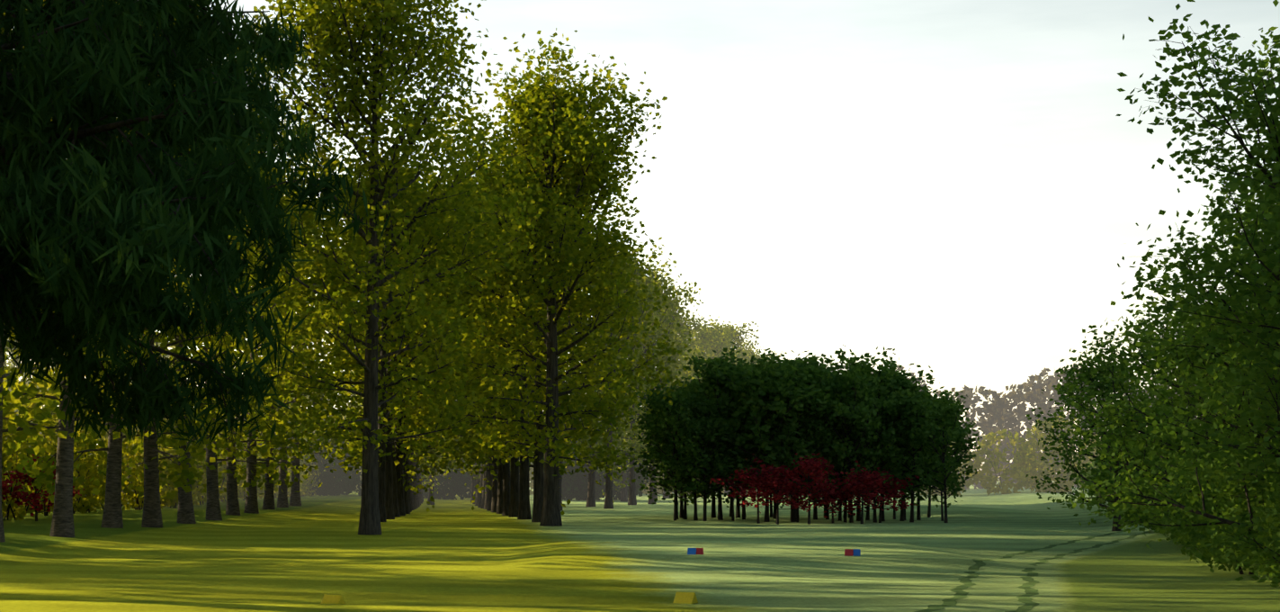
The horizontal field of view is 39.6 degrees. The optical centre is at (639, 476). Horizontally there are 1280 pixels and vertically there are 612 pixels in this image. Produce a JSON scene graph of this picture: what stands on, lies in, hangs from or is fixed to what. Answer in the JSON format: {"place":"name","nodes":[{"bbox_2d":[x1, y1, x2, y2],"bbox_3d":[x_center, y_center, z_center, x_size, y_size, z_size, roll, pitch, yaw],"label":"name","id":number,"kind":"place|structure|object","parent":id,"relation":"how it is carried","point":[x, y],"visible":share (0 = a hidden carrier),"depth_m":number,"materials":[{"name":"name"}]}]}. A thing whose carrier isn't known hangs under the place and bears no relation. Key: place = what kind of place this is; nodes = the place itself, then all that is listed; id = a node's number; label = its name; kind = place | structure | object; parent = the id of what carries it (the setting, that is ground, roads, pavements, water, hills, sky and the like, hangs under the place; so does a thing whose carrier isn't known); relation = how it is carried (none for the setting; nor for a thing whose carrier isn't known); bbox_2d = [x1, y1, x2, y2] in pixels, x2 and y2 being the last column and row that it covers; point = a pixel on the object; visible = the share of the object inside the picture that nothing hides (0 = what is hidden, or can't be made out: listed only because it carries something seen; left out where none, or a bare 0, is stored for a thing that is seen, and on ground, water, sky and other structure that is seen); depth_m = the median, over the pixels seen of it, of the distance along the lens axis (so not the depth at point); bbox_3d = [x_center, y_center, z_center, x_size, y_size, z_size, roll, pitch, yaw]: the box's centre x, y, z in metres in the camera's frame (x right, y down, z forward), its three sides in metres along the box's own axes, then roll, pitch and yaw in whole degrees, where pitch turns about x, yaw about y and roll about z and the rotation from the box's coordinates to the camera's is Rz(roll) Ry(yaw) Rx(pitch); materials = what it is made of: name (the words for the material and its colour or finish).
{"place":"outdoors","nodes":[
{"label":"outdoors","id":0,"kind":"place"},
{"bbox_2d":[0,478,1279,611],"bbox_3d":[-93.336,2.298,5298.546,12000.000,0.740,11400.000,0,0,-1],"label":"ground","id":1,"kind":"structure","parent":0,"point":[458,554],"depth_m":50.99,"materials":[{"name":"green plant"}]},
{"bbox_2d":[3,339,53,432],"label":"poplar tree","id":2,"kind":"object","parent":1,"relation":"on","point":[5,363],"visible":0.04,"depth_m":221.85,"materials":[{"name":"green plant"}]},
{"bbox_2d":[1,453,84,520],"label":"red bush","id":3,"kind":"object","parent":1,"relation":"on","point":[34,500],"visible":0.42,"depth_m":88.38,"materials":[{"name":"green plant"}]},
{"bbox_2d":[0,1,175,542],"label":"poplar tree","id":4,"kind":"object","parent":1,"relation":"on","point":[31,390],"visible":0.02,"depth_m":60.91,"materials":[{"name":"green plant"}]},
{"bbox_2d":[1,0,216,537],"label":"poplar tree","id":5,"kind":"object","parent":1,"relation":"on","point":[62,521],"visible":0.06,"depth_m":67.51,"materials":[{"name":"green plant"}]},
{"bbox_2d":[2,55,256,528],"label":"poplar tree","id":6,"kind":"object","parent":1,"relation":"on","point":[112,515],"visible":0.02,"depth_m":78.15,"materials":[{"name":"green plant"}]},
{"bbox_2d":[1,364,262,501],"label":"trees","id":7,"kind":"object","parent":1,"relation":"on","point":[31,405],"depth_m":125.57,"materials":[{"name":"green plant"}]},
{"bbox_2d":[18,50,282,527],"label":"poplar tree","id":8,"kind":"object","parent":1,"relation":"on","point":[152,515],"depth_m":80.55,"materials":[{"name":"green plant"}]},
{"bbox_2d":[1,409,333,519],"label":"hedge","id":9,"kind":"object","parent":1,"relation":"on","point":[86,501],"visible":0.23,"depth_m":109.95,"materials":[{"name":"green plant"}]},
{"bbox_2d":[78,99,303,523],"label":"poplar tree","id":10,"kind":"object","parent":1,"relation":"on","point":[185,512],"visible":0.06,"depth_m":87.63,"materials":[{"name":"green plant"}]},
{"bbox_2d":[0,0,391,456],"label":"larch tree","id":11,"kind":"object","parent":1,"relation":"on","point":[80,259],"visible":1,"depth_m":30.36,"materials":[{"name":"green plant"}]},
{"bbox_2d":[135,151,298,520],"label":"poplar tree","id":12,"kind":"object","parent":1,"relation":"on","point":[213,511],"visible":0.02,"depth_m":94.50,"materials":[{"name":"green plant"}]},
{"bbox_2d":[157,169,315,515],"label":"poplar tree","id":13,"kind":"object","parent":1,"relation":"on","point":[232,507],"visible":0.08,"depth_m":104.03,"materials":[{"name":"green plant"}]},
{"bbox_2d":[166,158,337,513],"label":"poplar tree","id":14,"kind":"object","parent":1,"relation":"on","point":[251,504],"visible":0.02,"depth_m":110.27,"materials":[{"name":"green plant"}]},
{"bbox_2d":[204,184,349,509],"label":"poplar tree","id":15,"kind":"object","parent":1,"relation":"on","point":[268,502],"visible":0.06,"depth_m":123.02,"materials":[{"name":"green plant"}]},
{"bbox_2d":[234,207,347,507],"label":"poplar tree","id":16,"kind":"object","parent":1,"relation":"on","point":[282,499],"visible":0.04,"depth_m":130.73,"materials":[{"name":"green plant"}]},
{"bbox_2d":[237,196,356,505],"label":"poplar tree","id":17,"kind":"object","parent":1,"relation":"on","point":[295,498],"depth_m":135.64,"materials":[{"name":"green plant"}]},
{"bbox_2d":[320,593,345,603],"bbox_3d":[-6.081,2.452,35.206,0.440,0.234,0.311,0,0,29],"label":"tee marker","id":18,"kind":"object","parent":1,"relation":"on","point":[333,599],"visible":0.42,"depth_m":35.14,"materials":[{"name":"paint"}]},
{"bbox_2d":[3,331,686,485],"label":"treeline","id":19,"kind":"object","parent":1,"relation":"on","point":[167,355],"depth_m":306.01,"materials":[{"name":"green plant"}]},
{"bbox_2d":[211,0,557,534],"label":"poplar tree","id":20,"kind":"object","parent":1,"relation":"on","point":[380,20],"visible":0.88,"depth_m":73.99,"materials":[{"name":"green plant"}]},
{"bbox_2d":[304,162,467,515],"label":"poplar tree","id":21,"kind":"object","parent":1,"relation":"on","point":[400,496],"visible":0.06,"depth_m":116.26,"materials":[{"name":"green plant"}]},
{"bbox_2d":[297,179,476,517],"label":"poplar tree","id":22,"kind":"object","parent":1,"relation":"on","point":[407,487],"visible":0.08,"depth_m":113.77,"materials":[{"name":"green plant"}]},
{"bbox_2d":[286,150,489,521],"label":"poplar tree","id":23,"kind":"object","parent":1,"relation":"on","point":[381,414],"visible":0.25,"depth_m":100.80,"materials":[{"name":"green plant"}]},
{"bbox_2d":[306,152,481,519],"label":"poplar tree","id":24,"kind":"object","parent":1,"relation":"on","point":[389,494],"visible":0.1,"depth_m":107.97,"materials":[{"name":"green plant"}]},
{"bbox_2d":[305,189,490,513],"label":"poplar tree","id":25,"kind":"object","parent":1,"relation":"on","point":[406,495],"depth_m":120.25,"materials":[{"name":"green plant"}]},
{"bbox_2d":[343,292,461,510],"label":"poplar tree","id":26,"kind":"object","parent":1,"relation":"on","point":[410,462],"depth_m":133.29,"materials":[{"name":"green plant"}]},
{"bbox_2d":[332,288,474,511],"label":"poplar tree","id":27,"kind":"object","parent":1,"relation":"on","point":[428,469],"visible":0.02,"depth_m":126.19,"materials":[{"name":"green plant"}]},
{"bbox_2d":[358,363,467,508],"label":"poplar tree","id":28,"kind":"object","parent":1,"relation":"on","point":[440,455],"visible":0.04,"depth_m":146.19,"materials":[{"name":"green plant"}]},
{"bbox_2d":[234,418,649,500],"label":"trees","id":29,"kind":"object","parent":1,"relation":"on","point":[575,486],"visible":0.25,"depth_m":191.79,"materials":[{"name":"green plant"}]},
{"bbox_2d":[419,439,466,504],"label":"poplar tree","id":30,"kind":"object","parent":1,"relation":"on","point":[431,484],"visible":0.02,"depth_m":161.74,"materials":[{"name":"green plant"}]},
{"bbox_2d":[453,438,480,505],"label":"poplar tree","id":31,"kind":"object","parent":1,"relation":"on","point":[478,477],"visible":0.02,"depth_m":158.53,"materials":[{"name":"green plant"}]},
{"bbox_2d":[427,411,510,508],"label":"poplar tree","id":32,"kind":"object","parent":1,"relation":"on","point":[482,498],"depth_m":145.67,"materials":[{"name":"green plant"}]},
{"bbox_2d":[413,214,567,511],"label":"poplar tree","id":33,"kind":"object","parent":1,"relation":"on","point":[494,502],"visible":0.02,"depth_m":126.17,"materials":[{"name":"green plant"}]},
{"bbox_2d":[222,393,761,494],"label":"trees","id":34,"kind":"object","parent":1,"relation":"on","point":[531,475],"visible":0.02,"depth_m":253.96,"materials":[{"name":"green plant"}]},
{"bbox_2d":[426,287,560,510],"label":"poplar tree","id":35,"kind":"object","parent":1,"relation":"on","point":[489,492],"depth_m":132.60,"materials":[{"name":"green plant"}]},
{"bbox_2d":[436,293,560,509],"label":"poplar tree","id":36,"kind":"object","parent":1,"relation":"on","point":[486,494],"visible":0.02,"depth_m":139.20,"materials":[{"name":"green plant"}]},
{"bbox_2d":[420,215,580,513],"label":"poplar tree","id":37,"kind":"object","parent":1,"relation":"on","point":[499,504],"visible":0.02,"depth_m":121.25,"materials":[{"name":"green plant"}]},
{"bbox_2d":[425,222,590,515],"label":"poplar tree","id":38,"kind":"object","parent":1,"relation":"on","point":[506,474],"visible":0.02,"depth_m":115.52,"materials":[{"name":"green plant"}]},
{"bbox_2d":[425,196,593,517],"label":"poplar tree","id":39,"kind":"object","parent":1,"relation":"on","point":[514,480],"depth_m":110.47,"materials":[{"name":"green plant"}]},
{"bbox_2d":[426,136,622,519],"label":"poplar tree","id":40,"kind":"object","parent":1,"relation":"on","point":[523,509],"visible":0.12,"depth_m":103.12,"materials":[{"name":"green plant"}]},
{"bbox_2d":[436,112,639,522],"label":"poplar tree","id":41,"kind":"object","parent":1,"relation":"on","point":[538,483],"visible":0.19,"depth_m":96.06,"materials":[{"name":"green plant"}]},
{"bbox_2d":[417,27,690,526],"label":"poplar tree","id":42,"kind":"object","parent":1,"relation":"on","point":[587,166],"visible":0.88,"depth_m":88.41,"materials":[{"name":"green plant"}]},
{"bbox_2d":[531,222,636,510],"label":"poplar tree","id":43,"kind":"object","parent":1,"relation":"on","point":[560,461],"visible":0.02,"depth_m":135.11,"materials":[{"name":"green plant"}]},
{"bbox_2d":[544,248,657,506],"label":"poplar tree","id":44,"kind":"object","parent":1,"relation":"on","point":[591,499],"depth_m":149.02,"materials":[{"name":"green plant"}]},
{"bbox_2d":[564,232,671,508],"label":"poplar tree","id":45,"kind":"object","parent":1,"relation":"on","point":[608,501],"visible":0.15,"depth_m":141.48,"materials":[{"name":"green plant"}]},
{"bbox_2d":[592,302,680,501],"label":"poplar tree","id":46,"kind":"object","parent":1,"relation":"on","point":[623,495],"depth_m":184.07,"materials":[{"name":"green plant"}]},
{"bbox_2d":[582,256,696,504],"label":"poplar tree","id":47,"kind":"object","parent":1,"relation":"on","point":[631,499],"visible":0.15,"depth_m":156.50,"materials":[{"name":"green plant"}]},
{"bbox_2d":[612,266,706,503],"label":"poplar tree","id":48,"kind":"object","parent":1,"relation":"on","point":[697,351],"visible":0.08,"depth_m":167.07,"materials":[{"name":"green plant"}]},
{"bbox_2d":[626,306,702,498],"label":"poplar tree","id":49,"kind":"object","parent":1,"relation":"on","point":[689,344],"depth_m":204.68,"materials":[{"name":"green plant"}]},
{"bbox_2d":[629,378,707,517],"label":"copse tree","id":50,"kind":"object","parent":1,"relation":"on","point":[657,388],"visible":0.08,"depth_m":104.06,"materials":[{"name":"green plant"}]},
{"bbox_2d":[636,284,703,498],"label":"poplar tree","id":51,"kind":"object","parent":1,"relation":"on","point":[688,296],"visible":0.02,"depth_m":193.76,"materials":[{"name":"green plant"}]},
{"bbox_2d":[628,386,717,519],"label":"copse tree","id":52,"kind":"object","parent":1,"relation":"on","point":[645,439],"visible":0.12,"depth_m":101.22,"materials":[{"name":"green plant"}]},
{"bbox_2d":[637,384,717,519],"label":"copse tree","id":53,"kind":"object","parent":1,"relation":"on","point":[679,404],"visible":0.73,"depth_m":97.97,"materials":[{"name":"green plant"}]},
{"bbox_2d":[644,403,724,519],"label":"copse tree","id":54,"kind":"object","parent":1,"relation":"on","point":[684,495],"visible":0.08,"depth_m":101.21,"materials":[{"name":"green plant"}]},
{"bbox_2d":[672,591,698,603],"bbox_3d":[0.949,2.518,37.015,0.440,0.234,0.311,0,0,29],"label":"yellow tee marker","id":55,"kind":"object","parent":1,"relation":"on","point":[684,597],"visible":0.88,"depth_m":36.93,"materials":[{"name":"paint"}]},
{"bbox_2d":[659,308,717,496],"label":"poplar tree","id":56,"kind":"object","parent":1,"relation":"on","point":[698,329],"visible":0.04,"depth_m":212.89,"materials":[{"name":"green plant"}]},
{"bbox_2d":[649,385,740,519],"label":"copse tree","id":57,"kind":"object","parent":1,"relation":"on","point":[698,405],"visible":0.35,"depth_m":98.53,"materials":[{"name":"green plant"}]},
{"bbox_2d":[662,379,751,517],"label":"copse tree","id":58,"kind":"object","parent":1,"relation":"on","point":[713,510],"visible":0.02,"depth_m":105.62,"materials":[{"name":"green plant"}]},
{"bbox_2d":[669,409,745,520],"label":"copse tree","id":59,"kind":"object","parent":1,"relation":"on","point":[710,426],"visible":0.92,"depth_m":97.57,"materials":[{"name":"green plant"}]},
{"bbox_2d":[677,322,740,381],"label":"poplar tree","id":60,"kind":"object","parent":1,"relation":"on","point":[717,349],"visible":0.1,"depth_m":221.12,"materials":[{"name":"green plant"}]},
{"bbox_2d":[665,340,764,519],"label":"copse tree","id":61,"kind":"object","parent":1,"relation":"on","point":[712,380],"visible":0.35,"depth_m":99.95,"materials":[{"name":"green plant"}]},
{"bbox_2d":[687,314,750,495],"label":"poplar tree","id":62,"kind":"object","parent":1,"relation":"on","point":[718,327],"visible":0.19,"depth_m":231.42,"materials":[{"name":"green plant"}]},
{"bbox_2d":[688,352,770,517],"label":"copse tree","id":63,"kind":"object","parent":1,"relation":"on","point":[738,510],"visible":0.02,"depth_m":106.40,"materials":[{"name":"green plant"}]},
{"bbox_2d":[698,403,763,520],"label":"copse tree","id":64,"kind":"object","parent":1,"relation":"on","point":[737,457],"visible":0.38,"depth_m":98.20,"materials":[{"name":"green plant"}]},
{"bbox_2d":[707,378,764,519],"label":"copse tree","id":65,"kind":"object","parent":1,"relation":"on","point":[744,506],"depth_m":101.34,"materials":[{"name":"green plant"}]},
{"bbox_2d":[719,321,760,493],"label":"poplar tree","id":66,"kind":"object","parent":1,"relation":"on","point":[738,340],"visible":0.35,"depth_m":240.76,"materials":[{"name":"green plant"}]},
{"bbox_2d":[710,453,804,523],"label":"red maple tree","id":67,"kind":"object","parent":1,"relation":"on","point":[757,484],"visible":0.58,"depth_m":94.02,"materials":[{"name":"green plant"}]},
{"bbox_2d":[699,352,830,521],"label":"copse tree","id":68,"kind":"object","parent":1,"relation":"on","point":[763,388],"visible":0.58,"depth_m":96.38,"materials":[{"name":"green plant"}]},
{"bbox_2d":[726,465,822,524],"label":"red maple tree","id":69,"kind":"object","parent":1,"relation":"on","point":[786,486],"visible":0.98,"depth_m":92.50,"materials":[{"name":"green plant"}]},
{"bbox_2d":[744,353,826,515],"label":"copse tree","id":70,"kind":"object","parent":1,"relation":"on","point":[756,452],"visible":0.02,"depth_m":100.07,"materials":[{"name":"green plant"}]},
{"bbox_2d":[728,344,860,520],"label":"copse tree","id":71,"kind":"object","parent":1,"relation":"on","point":[827,361],"visible":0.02,"depth_m":100.52,"materials":[{"name":"green plant"}]},
{"bbox_2d":[732,352,864,521],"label":"copse tree","id":72,"kind":"object","parent":1,"relation":"on","point":[798,378],"visible":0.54,"depth_m":96.42,"materials":[{"name":"green plant"}]},
{"bbox_2d":[763,401,833,521],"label":"copse tree","id":73,"kind":"object","parent":1,"relation":"on","point":[809,420],"visible":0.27,"depth_m":96.50,"materials":[{"name":"green plant"}]},
{"bbox_2d":[763,452,848,524],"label":"red maple tree","id":74,"kind":"object","parent":1,"relation":"on","point":[811,469],"visible":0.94,"depth_m":92.78,"materials":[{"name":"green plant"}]},
{"bbox_2d":[795,479,861,522],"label":"red maple tree","id":75,"kind":"object","parent":1,"relation":"on","point":[835,505],"visible":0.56,"depth_m":95.46,"materials":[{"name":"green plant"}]},
{"bbox_2d":[803,391,881,520],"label":"copse tree","id":76,"kind":"object","parent":1,"relation":"on","point":[839,515],"depth_m":101.69,"materials":[{"name":"green plant"}]},
{"bbox_2d":[804,361,886,522],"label":"copse tree","id":77,"kind":"object","parent":1,"relation":"on","point":[849,386],"visible":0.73,"depth_m":96.42,"materials":[{"name":"green plant"}]},
{"bbox_2d":[804,393,893,521],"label":"copse tree","id":78,"kind":"object","parent":1,"relation":"on","point":[825,454],"visible":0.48,"depth_m":97.13,"materials":[{"name":"green plant"}]},
{"bbox_2d":[804,346,907,520],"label":"copse tree","id":79,"kind":"object","parent":1,"relation":"on","point":[886,362],"visible":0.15,"depth_m":100.57,"materials":[{"name":"green plant"}]},
{"bbox_2d":[828,460,899,523],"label":"red maple tree","id":80,"kind":"object","parent":1,"relation":"on","point":[858,485],"visible":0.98,"depth_m":93.42,"materials":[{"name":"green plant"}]},
{"bbox_2d":[837,391,915,522],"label":"copse tree","id":81,"kind":"object","parent":1,"relation":"on","point":[888,409],"visible":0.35,"depth_m":97.21,"materials":[{"name":"green plant"}]},
{"bbox_2d":[848,468,919,522],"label":"red maple tree","id":82,"kind":"object","parent":1,"relation":"on","point":[891,491],"visible":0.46,"depth_m":96.70,"materials":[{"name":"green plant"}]},
{"bbox_2d":[852,359,935,520],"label":"copse tree","id":83,"kind":"object","parent":1,"relation":"on","point":[901,380],"visible":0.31,"depth_m":99.90,"materials":[{"name":"green plant"}]},
{"bbox_2d":[864,375,962,521],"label":"copse tree","id":84,"kind":"object","parent":1,"relation":"on","point":[906,400],"visible":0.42,"depth_m":98.28,"materials":[{"name":"green plant"}]},
{"bbox_2d":[875,380,964,520],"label":"copse tree","id":85,"kind":"object","parent":1,"relation":"on","point":[921,497],"visible":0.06,"depth_m":101.62,"materials":[{"name":"green plant"}]},
{"bbox_2d":[894,390,967,519],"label":"copse tree","id":86,"kind":"object","parent":1,"relation":"on","point":[918,506],"visible":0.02,"depth_m":104.40,"materials":[{"name":"green plant"}]},
{"bbox_2d":[917,409,967,520],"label":"copse tree","id":87,"kind":"object","parent":1,"relation":"on","point":[935,496],"visible":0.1,"depth_m":102.07,"materials":[{"name":"green plant"}]},
{"bbox_2d":[904,395,984,522],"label":"copse tree","id":88,"kind":"object","parent":1,"relation":"on","point":[929,415],"visible":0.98,"depth_m":96.90,"materials":[{"name":"green plant"}]},
{"bbox_2d":[926,394,977,517],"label":"copse tree","id":89,"kind":"object","parent":1,"relation":"on","point":[959,478],"depth_m":109.25,"materials":[{"name":"green plant"}]},
{"bbox_2d":[915,413,1101,495],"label":"treeline","id":90,"kind":"object","parent":1,"relation":"on","point":[1025,463],"visible":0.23,"depth_m":242.18,"materials":[{"name":"green plant"}]},
{"bbox_2d":[914,528,1155,611],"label":"tire tracks","id":91,"kind":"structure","parent":1,"relation":"on","point":[1024,598],"depth_m":44.22,"materials":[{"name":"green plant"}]},
{"bbox_2d":[871,358,1217,489],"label":"treeline","id":92,"kind":"object","parent":1,"relation":"on","point":[998,414],"visible":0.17,"depth_m":343.68,"materials":[{"name":"grey plant"}]},
{"bbox_2d":[1025,335,1197,530],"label":"tree","id":93,"kind":"object","parent":1,"relation":"on","point":[1103,386],"visible":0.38,"depth_m":81.28,"materials":[{"name":"green plant"}]},
{"bbox_2d":[1074,407,1229,520],"bbox_3d":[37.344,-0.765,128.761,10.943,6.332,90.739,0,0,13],"label":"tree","id":94,"kind":"object","parent":1,"relation":"on","point":[1090,473],"visible":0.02,"depth_m":90.00,"materials":[{"name":"green plant"}]},
{"bbox_2d":[1049,259,1279,541],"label":"tree","id":95,"kind":"object","parent":1,"relation":"on","point":[1129,426],"visible":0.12,"depth_m":52.39,"materials":[{"name":"green plant"}]},
{"bbox_2d":[1056,144,1279,547],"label":"tree","id":96,"kind":"object","parent":1,"relation":"on","point":[1220,389],"visible":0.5,"depth_m":40.40,"materials":[{"name":"green plant"}]},
{"bbox_2d":[1059,313,1279,528],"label":"tree","id":97,"kind":"object","parent":1,"relation":"on","point":[1163,469],"visible":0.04,"depth_m":65.57,"materials":[{"name":"green plant"}]},
{"bbox_2d":[1115,0,1279,588],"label":"tree","id":98,"kind":"object","parent":1,"relation":"on","point":[1269,181],"visible":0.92,"depth_m":28.14,"materials":[{"name":"green plant"}]},
{"bbox_2d":[1128,444,1279,585],"bbox_3d":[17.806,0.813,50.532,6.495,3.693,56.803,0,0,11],"label":"tree","id":99,"kind":"object","parent":1,"relation":"on","point":[1219,509],"visible":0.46,"depth_m":45.11,"materials":[{"name":"green plant"}]},
{"bbox_2d":[1169,168,1279,528],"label":"tree","id":100,"kind":"object","parent":1,"relation":"on","point":[1273,300],"visible":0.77,"depth_m":26.28,"materials":[{"name":"green plant"}]},
{"bbox_2d":[7,0,1279,476],"label":"sky","id":101,"kind":"structure","parent":0,"point":[959,188],"materials":[{"name":"white"}]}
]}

